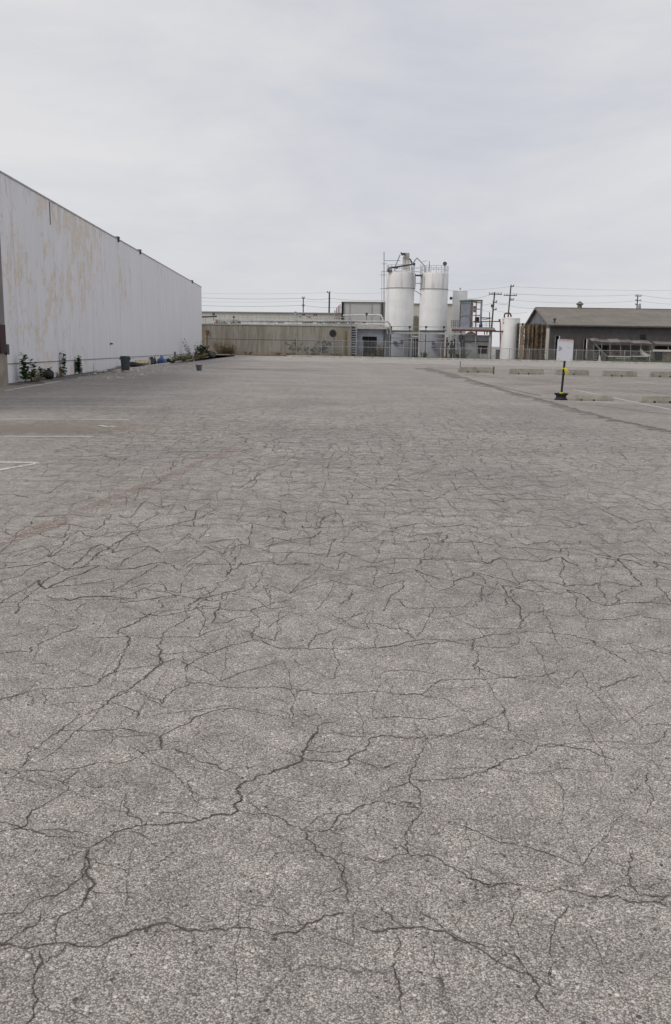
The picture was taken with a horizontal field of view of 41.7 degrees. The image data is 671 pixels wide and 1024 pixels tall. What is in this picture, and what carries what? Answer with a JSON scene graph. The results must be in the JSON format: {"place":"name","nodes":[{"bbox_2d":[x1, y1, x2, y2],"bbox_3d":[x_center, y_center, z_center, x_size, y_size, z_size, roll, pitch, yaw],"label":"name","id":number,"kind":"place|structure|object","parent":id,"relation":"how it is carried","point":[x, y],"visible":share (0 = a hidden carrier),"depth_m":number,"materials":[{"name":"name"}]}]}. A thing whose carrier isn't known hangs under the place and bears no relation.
{"place":"outdoors","nodes":[
{"label":"outdoors","id":0,"kind":"place"},
{"bbox_2d":[210,293,367,293],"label":"overhead wire","id":1,"kind":"object","parent":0,"point":[298,293],"visible":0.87,"depth_m":167.17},
{"bbox_2d":[0,347,670,1023],"bbox_3d":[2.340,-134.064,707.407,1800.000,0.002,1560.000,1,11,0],"label":"parking lot","id":2,"kind":"structure","parent":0,"point":[490,681],"depth_m":4.00,"materials":[{"name":"grey asphalt"}]},
{"bbox_2d":[0,243,9,386],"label":"block building","id":3,"kind":"structure","parent":2,"relation":"on","point":[4,349],"depth_m":29.02,"materials":[{"name":"concrete"}]},
{"bbox_2d":[0,462,38,462],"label":"bay line","id":4,"kind":"object","parent":2,"relation":"on","point":[19,462],"visible":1,"depth_m":11.44,"materials":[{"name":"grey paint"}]},
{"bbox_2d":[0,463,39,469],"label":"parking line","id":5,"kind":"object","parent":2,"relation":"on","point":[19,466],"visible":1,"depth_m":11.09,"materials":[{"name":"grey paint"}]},
{"bbox_2d":[4,381,59,390],"bbox_3d":[-10.237,-4.346,30.186,0.120,0.001,7.025,0,11,-3],"label":"bay line","id":6,"kind":"object","parent":2,"relation":"on","point":[30,386],"visible":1,"depth_m":29.27,"materials":[{"name":"grey paint"}]},
{"bbox_2d":[0,436,92,436],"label":"bay line","id":7,"kind":"object","parent":2,"relation":"on","point":[46,436],"visible":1,"depth_m":14.52,"materials":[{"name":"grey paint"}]},
{"bbox_2d":[42,368,53,378],"bbox_3d":[-11.349,-5.451,34.827,0.465,0.481,0.556,1,11,0],"label":"rubbish bag","id":8,"kind":"object","parent":2,"relation":"on","point":[49,373],"visible":0.75,"depth_m":34.66,"materials":[{"name":"black plastic"}]},
{"bbox_2d":[9,368,115,384],"bbox_3d":[-12.211,-10.454,61.841,1.247,0.001,65.174,1,11,-3],"label":"silt","id":9,"kind":"object","parent":2,"relation":"on","point":[64,377],"visible":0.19,"depth_m":35.54,"materials":[{"name":"grey"}]},
{"bbox_2d":[19,352,31,381],"bbox_3d":[-11.236,-5.231,31.855,0.579,1.085,0.465,8,13,33],"label":"tall weed","id":10,"kind":"object","parent":9,"relation":"on","point":[25,374],"visible":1,"depth_m":31.82,"materials":[{"name":"green plant"}]},
{"bbox_2d":[28,359,39,380],"bbox_3d":[-11.238,-5.267,32.700,0.436,0.839,0.469,1,11,0],"label":"tall weed","id":11,"kind":"object","parent":9,"relation":"on","point":[32,372],"visible":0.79,"depth_m":32.69,"materials":[{"name":"green plant"}]},
{"bbox_2d":[28,368,42,381],"bbox_3d":[-11.072,-5.025,32.357,0.740,0.511,0.672,1,11,0],"label":"dry weed","id":12,"kind":"object","parent":9,"relation":"on","point":[37,377],"visible":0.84,"depth_m":32.34,"materials":[{"name":"plant"}]},
{"bbox_2d":[37,367,45,379],"bbox_3d":[-11.399,-5.396,34.235,0.442,0.510,0.402,1,11,0],"label":"tall weed","id":13,"kind":"object","parent":9,"relation":"on","point":[43,372],"visible":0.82,"depth_m":34.18,"materials":[{"name":"green plant"}]},
{"bbox_2d":[59,352,67,374],"bbox_3d":[-11.681,-6.352,37.688,0.463,1.075,0.412,1,11,0],"label":"tall weed","id":14,"kind":"object","parent":9,"relation":"on","point":[63,361],"visible":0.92,"depth_m":37.69,"materials":[{"name":"green plant"}]},
{"bbox_2d":[75,355,82,373],"bbox_3d":[-11.757,-6.741,40.285,0.463,0.856,0.449,-7,14,-37],"label":"tall weed","id":15,"kind":"object","parent":9,"relation":"on","point":[77,367],"visible":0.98,"depth_m":40.24,"materials":[{"name":"green plant"}]},
{"bbox_2d":[45,419,128,419],"bbox_3d":[-5.852,-1.851,17.578,3.381,0.001,0.100,-1,11,-9],"label":"bay line","id":16,"kind":"object","parent":2,"relation":"on","point":[89,419],"visible":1,"depth_m":17.70,"materials":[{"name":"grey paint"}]},
{"bbox_2d":[0,171,201,382],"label":"warehouse","id":17,"kind":"structure","parent":2,"relation":"on","point":[76,285],"depth_m":40.90,"materials":[{"name":"metal"}]},
{"bbox_2d":[4,449,236,543],"bbox_3d":[-2.121,-0.293,9.808,0.200,0.001,7.234,3,11,9],"label":"bay line","id":18,"kind":"object","parent":2,"relation":"on","point":[44,526],"visible":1,"depth_m":8.24,"materials":[{"name":"beige paint"}]},
{"bbox_2d":[76,361,227,381],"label":"rubble crumbs","id":19,"kind":"object","parent":2,"relation":"on","point":[141,373],"visible":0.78,"depth_m":41.99,"materials":[{"name":"stone"}]},
{"bbox_2d":[112,354,228,372],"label":"planter kerb","id":20,"kind":"structure","parent":2,"relation":"on","point":[140,367],"depth_m":51.59,"materials":[{"name":"concrete"}]},
{"bbox_2d":[119,356,130,369],"bbox_3d":[-10.425,-7.380,43.692,0.548,0.691,0.503,1,11,0],"label":"rubbish bin","id":21,"kind":"object","parent":20,"relation":"on","point":[125,362],"visible":1,"depth_m":43.52,"materials":[{"name":"grey plastic"}]},
{"bbox_2d":[115,355,234,369],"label":"planter soil","id":22,"kind":"structure","parent":2,"relation":"on","point":[119,367],"depth_m":79.89,"materials":[{"name":"brown soil"}]},
{"bbox_2d":[130,362,143,366],"bbox_3d":[-11.440,-8.246,49.691,1.464,0.462,0.783,3,11,13],"label":"cloth heap","id":23,"kind":"object","parent":22,"relation":"on","point":[134,364],"visible":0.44,"depth_m":49.40,"materials":[{"name":"black fabric"}]},
{"bbox_2d":[135,360,146,365],"bbox_3d":[-11.437,-8.738,51.661,0.750,0.340,0.701,-2,11,-17],"label":"cardboard box","id":24,"kind":"object","parent":22,"relation":"on","point":[143,362],"visible":0.61,"depth_m":51.53,"materials":[{"name":"beige cardboard"}]},
{"bbox_2d":[157,355,166,362],"bbox_3d":[-11.306,-9.937,57.387,0.665,0.608,0.430,1,11,0],"label":"carrier bag","id":25,"kind":"object","parent":22,"relation":"on","point":[161,359],"visible":0.82,"depth_m":57.29,"materials":[{"name":"blue plastic"}]},
{"bbox_2d":[165,358,177,362],"bbox_3d":[-11.118,-10.159,59.097,1.330,0.379,1.130,1,11,0],"label":"planter weed","id":26,"kind":"object","parent":22,"relation":"on","point":[172,361],"visible":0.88,"depth_m":58.95,"materials":[{"name":"green plant"}]},
{"bbox_2d":[170,356,190,361],"bbox_3d":[-11.351,-11.188,64.251,1.615,0.413,1.187,-1,11,-13],"label":"planter weed","id":27,"kind":"object","parent":22,"relation":"on","point":[184,358],"visible":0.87,"depth_m":64.22,"materials":[{"name":"plant"}]},
{"bbox_2d":[177,354,199,359],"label":"planter weed","id":28,"kind":"object","parent":22,"relation":"on","point":[189,357],"visible":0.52,"depth_m":68.07,"materials":[{"name":"green plant"}]},
{"bbox_2d":[182,340,207,355],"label":"dead bush","id":29,"kind":"object","parent":22,"relation":"on","point":[186,348],"visible":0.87,"depth_m":76.86,"materials":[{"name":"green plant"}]},
{"bbox_2d":[181,352,208,358],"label":"planter weed","id":30,"kind":"object","parent":22,"relation":"on","point":[201,357],"visible":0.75,"depth_m":71.82,"materials":[{"name":"green plant"}]},
{"bbox_2d":[193,345,215,356],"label":"brush pile","id":31,"kind":"object","parent":22,"relation":"on","point":[212,353],"visible":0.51,"depth_m":82.37,"materials":[{"name":"plant"}]},
{"bbox_2d":[196,365,201,370],"bbox_3d":[-7.393,-7.812,47.709,0.363,0.310,0.363,1,11,0],"label":"bucket","id":32,"kind":"object","parent":2,"relation":"on","point":[198,367],"visible":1,"depth_m":47.59,"materials":[{"name":"plastic"}]},
{"bbox_2d":[202,311,340,323],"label":"long building","id":33,"kind":"structure","parent":2,"relation":"on","point":[243,315],"depth_m":129.53,"materials":[{"name":"metal"}]},
{"bbox_2d":[327,291,329,312],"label":"utility pole","id":34,"kind":"object","parent":2,"relation":"on","point":[329,302],"visible":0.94,"depth_m":165.52,"materials":[{"name":"wood"}]},
{"bbox_2d":[0,400,662,987],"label":"loose grit","id":35,"kind":"object","parent":2,"relation":"on","point":[426,738],"visible":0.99,"depth_m":3.17,"materials":[{"name":"gravel"}]},
{"bbox_2d":[287,355,670,363],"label":"kerb","id":36,"kind":"structure","parent":2,"relation":"on","point":[478,359],"depth_m":95.81,"materials":[{"name":"concrete"}]},
{"bbox_2d":[489,292,501,334],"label":"utility pole","id":37,"kind":"object","parent":2,"relation":"on","point":[494,294],"visible":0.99,"depth_m":136.16,"materials":[{"name":"wood"}]},
{"bbox_2d":[472,293,667,298],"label":"overhead wire","id":38,"kind":"object","parent":37,"relation":"attached to","point":[553,295],"visible":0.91,"depth_m":155.67,"materials":[{"name":"black metal"}]},
{"bbox_2d":[504,284,516,316],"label":"utility pole","id":39,"kind":"object","parent":2,"relation":"on","point":[510,295],"visible":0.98,"depth_m":145.62,"materials":[{"name":"wood"}]},
{"bbox_2d":[478,287,657,290],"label":"overhead wire","id":40,"kind":"object","parent":39,"relation":"attached to","point":[590,289],"visible":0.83,"depth_m":168.33,"materials":[{"name":"black metal"}]},
{"bbox_2d":[635,294,641,307],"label":"utility pole","id":41,"kind":"object","parent":2,"relation":"on","point":[638,305],"visible":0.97,"depth_m":184.52,"materials":[{"name":"wood"}]},
{"bbox_2d":[0,0,670,347],"label":"sky","id":42,"kind":"structure","parent":0,"point":[261,152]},
{"bbox_2d":[229,354,592,360],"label":"yard ground","id":43,"kind":"structure","parent":0,"point":[396,356],"depth_m":102.85,"materials":[{"name":"grey concrete"}]},
{"bbox_2d":[210,340,230,353],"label":"dead weeds","id":44,"kind":"object","parent":43,"relation":"on","point":[222,349],"visible":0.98,"depth_m":103.53,"materials":[{"name":"brown plant"}]},
{"bbox_2d":[220,344,234,353],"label":"dead weeds","id":45,"kind":"object","parent":43,"relation":"on","point":[229,351],"visible":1,"depth_m":103.36,"materials":[{"name":"brown plant"}]},
{"bbox_2d":[202,323,351,355],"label":"concrete wall","id":46,"kind":"structure","parent":43,"relation":"on","point":[262,339],"depth_m":102.80,"materials":[{"name":"concrete"}]},
{"bbox_2d":[215,315,340,322],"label":"walkway railing","id":47,"kind":"object","parent":46,"relation":"on","point":[256,317],"visible":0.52,"depth_m":104.99,"materials":[{"name":"metal"}]},
{"bbox_2d":[214,321,365,323],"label":"valve row","id":48,"kind":"object","parent":46,"relation":"on","point":[303,322],"visible":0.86,"depth_m":103.30,"materials":[{"name":"metal"}]},
{"bbox_2d":[215,320,390,333],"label":"pipe","id":49,"kind":"object","parent":46,"relation":"attached to","point":[309,321],"visible":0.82,"depth_m":103.12,"materials":[{"name":"metal"}]},
{"bbox_2d":[228,323,387,333],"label":"pipe","id":50,"kind":"object","parent":46,"relation":"on","point":[316,324],"visible":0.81,"depth_m":102.71,"materials":[{"name":"grey metal"}]},
{"bbox_2d":[328,317,357,325],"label":"handrail frame","id":51,"kind":"object","parent":46,"relation":"on","point":[348,319],"visible":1,"depth_m":101.64,"materials":[{"name":"metal"}]},
{"bbox_2d":[351,326,356,355],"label":"wall ladder","id":52,"kind":"object","parent":43,"relation":"on","point":[353,336],"depth_m":101.43,"materials":[{"name":"metal"}]},
{"bbox_2d":[334,301,384,326],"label":"tall pale building","id":53,"kind":"structure","parent":43,"relation":"on","point":[349,308],"depth_m":122.94,"materials":[{"name":"metal"}]},
{"bbox_2d":[355,327,391,356],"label":"block shed","id":54,"kind":"structure","parent":43,"relation":"on","point":[365,335],"depth_m":101.55,"materials":[{"name":"concrete"}]},
{"bbox_2d":[343,314,382,320],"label":"pipe","id":55,"kind":"object","parent":54,"relation":"on","point":[365,315],"visible":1,"depth_m":103.60,"materials":[{"name":"white metal"}]},
{"bbox_2d":[296,339,459,357],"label":"chain link fence","id":56,"kind":"object","parent":43,"relation":"on","point":[332,346],"visible":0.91,"depth_m":100.06,"materials":[{"name":"metal"}]},
{"bbox_2d":[376,344,384,356],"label":"brown bush","id":57,"kind":"object","parent":43,"relation":"on","point":[380,351],"visible":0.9,"depth_m":100.64,"materials":[{"name":"brown plant"}]},
{"bbox_2d":[385,264,414,356],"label":"silo","id":58,"kind":"object","parent":43,"relation":"on","point":[399,302],"visible":0.85,"depth_m":107.09,"materials":[{"name":"white paint"}]},
{"bbox_2d":[385,252,410,270],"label":"conveyor head","id":59,"kind":"object","parent":58,"relation":"on","point":[406,260],"visible":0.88,"depth_m":106.81},
{"bbox_2d":[387,258,414,271],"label":"screw conveyor","id":60,"kind":"object","parent":58,"relation":"on","point":[389,269],"visible":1,"depth_m":105.90,"materials":[{"name":"metal"}]},
{"bbox_2d":[412,257,426,271],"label":"crossover pipe","id":61,"kind":"object","parent":58,"relation":"attached to","point":[421,263],"visible":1,"depth_m":106.24,"materials":[{"name":"metal"}]},
{"bbox_2d":[411,315,418,355],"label":"vessel","id":62,"kind":"object","parent":43,"relation":"on","point":[415,321],"visible":0.56,"depth_m":111.81,"materials":[{"name":"metal"}]},
{"bbox_2d":[389,326,460,356],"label":"pipe rack","id":63,"kind":"object","parent":43,"relation":"on","point":[409,333],"visible":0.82,"depth_m":103.54,"materials":[{"name":"metal"}]},
{"bbox_2d":[411,303,451,355],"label":"building","id":64,"kind":"structure","parent":43,"relation":"on","point":[449,312],"depth_m":119.85,"materials":[{"name":"metal"}]},
{"bbox_2d":[418,265,448,356],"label":"silo","id":65,"kind":"object","parent":43,"relation":"on","point":[433,302],"visible":0.95,"depth_m":106.46,"materials":[{"name":"white paint"}]},
{"bbox_2d":[413,264,422,294],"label":"catwalk","id":66,"kind":"object","parent":65,"relation":"attached to","point":[415,278],"visible":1,"depth_m":106.16,"materials":[{"name":"metal"}]},
{"bbox_2d":[445,334,458,357],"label":"pump skid","id":67,"kind":"object","parent":43,"relation":"on","point":[452,346],"visible":0.67,"depth_m":104.10,"materials":[{"name":"metal"}]},
{"bbox_2d":[450,288,467,356],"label":"tank","id":68,"kind":"object","parent":43,"relation":"on","point":[459,294],"visible":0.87,"depth_m":109.16,"materials":[{"name":"white metal"}]},
{"bbox_2d":[452,350,471,358],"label":"scrub bush","id":69,"kind":"object","parent":43,"relation":"on","point":[457,355],"visible":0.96,"depth_m":99.03,"materials":[{"name":"green plant"}]},
{"bbox_2d":[455,334,471,355],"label":"pipe bundle","id":70,"kind":"object","parent":43,"relation":"on","point":[461,337],"visible":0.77,"depth_m":102.52,"materials":[{"name":"metal"}]},
{"bbox_2d":[451,320,495,358],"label":"steel platform","id":71,"kind":"structure","parent":43,"relation":"on","point":[460,329],"depth_m":103.44,"materials":[{"name":"grey metal"}]},
{"bbox_2d":[459,299,482,327],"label":"tower cabin","id":72,"kind":"object","parent":71,"relation":"on","point":[467,309],"visible":0.84,"depth_m":104.81,"materials":[{"name":"metal"}]},
{"bbox_2d":[481,312,500,345],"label":"rusty pipe frame","id":73,"kind":"object","parent":71,"relation":"on","point":[489,318],"visible":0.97,"depth_m":103.40,"materials":[{"name":"metal"}]},
{"bbox_2d":[491,349,499,358],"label":"cabinet","id":74,"kind":"object","parent":43,"relation":"on","point":[495,353],"visible":0.64,"depth_m":100.67,"materials":[{"name":"metal"}]},
{"bbox_2d":[500,315,519,358],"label":"tank","id":75,"kind":"object","parent":43,"relation":"on","point":[509,332],"visible":0.91,"depth_m":101.74,"materials":[{"name":"white metal"}]},
{"bbox_2d":[472,313,510,334],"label":"red pipe","id":76,"kind":"object","parent":75,"relation":"attached to","point":[484,331],"visible":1,"depth_m":102.31,"materials":[{"name":"metal"}]},
{"bbox_2d":[589,338,652,360],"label":"lean to","id":77,"kind":"object","parent":43,"relation":"on","point":[628,348],"visible":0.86,"depth_m":101.21,"materials":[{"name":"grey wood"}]},
{"bbox_2d":[652,341,670,360],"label":"lean to","id":78,"kind":"object","parent":43,"relation":"on","point":[662,348],"visible":0.77,"depth_m":100.16,"materials":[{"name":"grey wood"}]},
{"bbox_2d":[412,336,417,356],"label":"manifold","id":79,"kind":"object","parent":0,"point":[414,352],"visible":0.88,"depth_m":105.28,"materials":[{"name":"metal"}]},
{"bbox_2d":[213,356,670,368],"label":"street","id":80,"kind":"structure","parent":0,"point":[476,362],"depth_m":82.64,"materials":[{"name":"grey asphalt"}]},
{"bbox_2d":[464,331,491,358],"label":"tank house","id":81,"kind":"structure","parent":0,"point":[482,341],"depth_m":104.33,"materials":[{"name":"metal"}]},
{"bbox_2d":[305,355,660,362],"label":"footway","id":82,"kind":"structure","parent":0,"point":[461,358],"depth_m":97.38,"materials":[{"name":"concrete"}]},
{"bbox_2d":[428,367,670,430],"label":"bay paving","id":83,"kind":"structure","parent":0,"point":[547,386],"depth_m":34.27,"materials":[{"name":"grey concrete"}]},
{"bbox_2d":[458,367,492,372],"bbox_3d":[8.373,-8.495,52.621,2.172,0.316,0.172,-1,11,-10],"label":"wheel stop","id":84,"kind":"object","parent":83,"relation":"on","point":[478,369],"visible":0.97,"depth_m":52.56,"materials":[{"name":"concrete"}]},
{"bbox_2d":[508,369,543,374],"bbox_3d":[11.004,-8.092,50.758,2.097,0.316,0.172,-1,11,-9],"label":"wheel stop","id":85,"kind":"object","parent":83,"relation":"on","point":[528,371],"visible":0.97,"depth_m":50.69,"materials":[{"name":"concrete"}]},
{"bbox_2d":[416,368,668,433],"bbox_3d":[6.223,-5.635,38.412,1.367,0.001,46.409,1,11,-1],"label":"paving joint","id":86,"kind":"object","parent":83,"relation":"on","point":[442,372],"visible":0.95,"depth_m":25.27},
{"bbox_2d":[554,339,573,399],"bbox_3d":[6.891,-4.307,26.705,0.426,1.832,0.428,-8,14,-41],"label":"portable sign","id":87,"kind":"object","parent":83,"relation":"on","point":[564,350],"visible":0.99,"depth_m":26.57,"materials":[{"name":"white plastic"}]},
{"bbox_2d":[554,369,588,374],"bbox_3d":[13.615,-8.049,50.771,2.066,0.316,0.172,-1,11,-9],"label":"wheel stop","id":88,"kind":"object","parent":83,"relation":"on","point":[572,372],"visible":0.77,"depth_m":50.71,"materials":[{"name":"concrete"}]},
{"bbox_2d":[568,395,612,400],"bbox_3d":[7.731,-3.457,26.674,1.338,0.176,0.172,0,11,-5],"label":"wheel stop","id":89,"kind":"object","parent":83,"relation":"on","point":[590,398],"visible":1,"depth_m":26.60,"materials":[{"name":"concrete"}]},
{"bbox_2d":[602,371,636,376],"bbox_3d":[16.039,-7.809,49.742,2.062,0.316,0.172,-1,11,-9],"label":"wheel stop","id":90,"kind":"object","parent":83,"relation":"on","point":[621,373],"visible":1,"depth_m":49.67,"materials":[{"name":"concrete"}]},
{"bbox_2d":[573,389,670,409],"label":"bay line","id":91,"kind":"object","parent":83,"relation":"on","point":[626,400],"visible":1,"depth_m":26.67,"materials":[{"name":"grey paint"}]},
{"bbox_2d":[638,396,670,402],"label":"wheel stop","id":92,"kind":"object","parent":83,"relation":"on","point":[654,399],"visible":1,"depth_m":26.14,"materials":[{"name":"concrete"}]},
{"bbox_2d":[649,372,670,376],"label":"wheel stop","id":93,"kind":"object","parent":83,"relation":"on","point":[659,374],"visible":0.93,"depth_m":49.68,"materials":[{"name":"concrete"}]},
{"bbox_2d":[524,301,670,360],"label":"gabled warehouse","id":94,"kind":"structure","parent":0,"point":[579,326],"depth_m":105.68,"materials":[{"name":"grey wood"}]},
{"bbox_2d":[545,328,549,358],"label":"pale door","id":95,"kind":"structure","parent":94,"relation":"in","point":[548,329],"depth_m":106.87,"materials":[{"name":"white metal"}]},
{"bbox_2d":[555,336,558,356],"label":"dark doorway","id":96,"kind":"structure","parent":94,"relation":"in","point":[557,337],"depth_m":106.17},
{"bbox_2d":[583,339,586,359],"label":"dark doorway","id":97,"kind":"structure","parent":94,"relation":"in","point":[585,340],"depth_m":105.96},
{"bbox_2d":[608,360,670,362],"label":"verge grass","id":98,"kind":"structure","parent":0,"point":[638,361],"depth_m":95.45,"materials":[{"name":"green plant"}]},
{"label":"verge","id":99,"kind":"structure","parent":0,"visible":0},
{"bbox_2d":[460,347,670,361],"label":"chain link fence","id":100,"kind":"object","parent":99,"relation":"on","point":[599,350],"visible":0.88,"depth_m":96.30,"materials":[{"name":"metal"}]},
{"bbox_2d":[607,356,630,359],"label":"long bench","id":101,"kind":"object","parent":99,"relation":"on","point":[620,357],"visible":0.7,"depth_m":98.42,"materials":[{"name":"metal"}]},
{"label":"utility pole","id":102,"kind":"object","parent":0,"visible":0},
{"bbox_2d":[202,305,337,307],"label":"overhead wire","id":103,"kind":"object","parent":102,"relation":"attached to","point":[294,305],"visible":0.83,"depth_m":165.72,"materials":[{"name":"black metal"}]},
{"bbox_2d":[217,298,384,300],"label":"overhead wire","id":104,"kind":"object","parent":102,"relation":"attached to","point":[315,299],"visible":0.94,"depth_m":165.44,"materials":[{"name":"black metal"}]}
]}

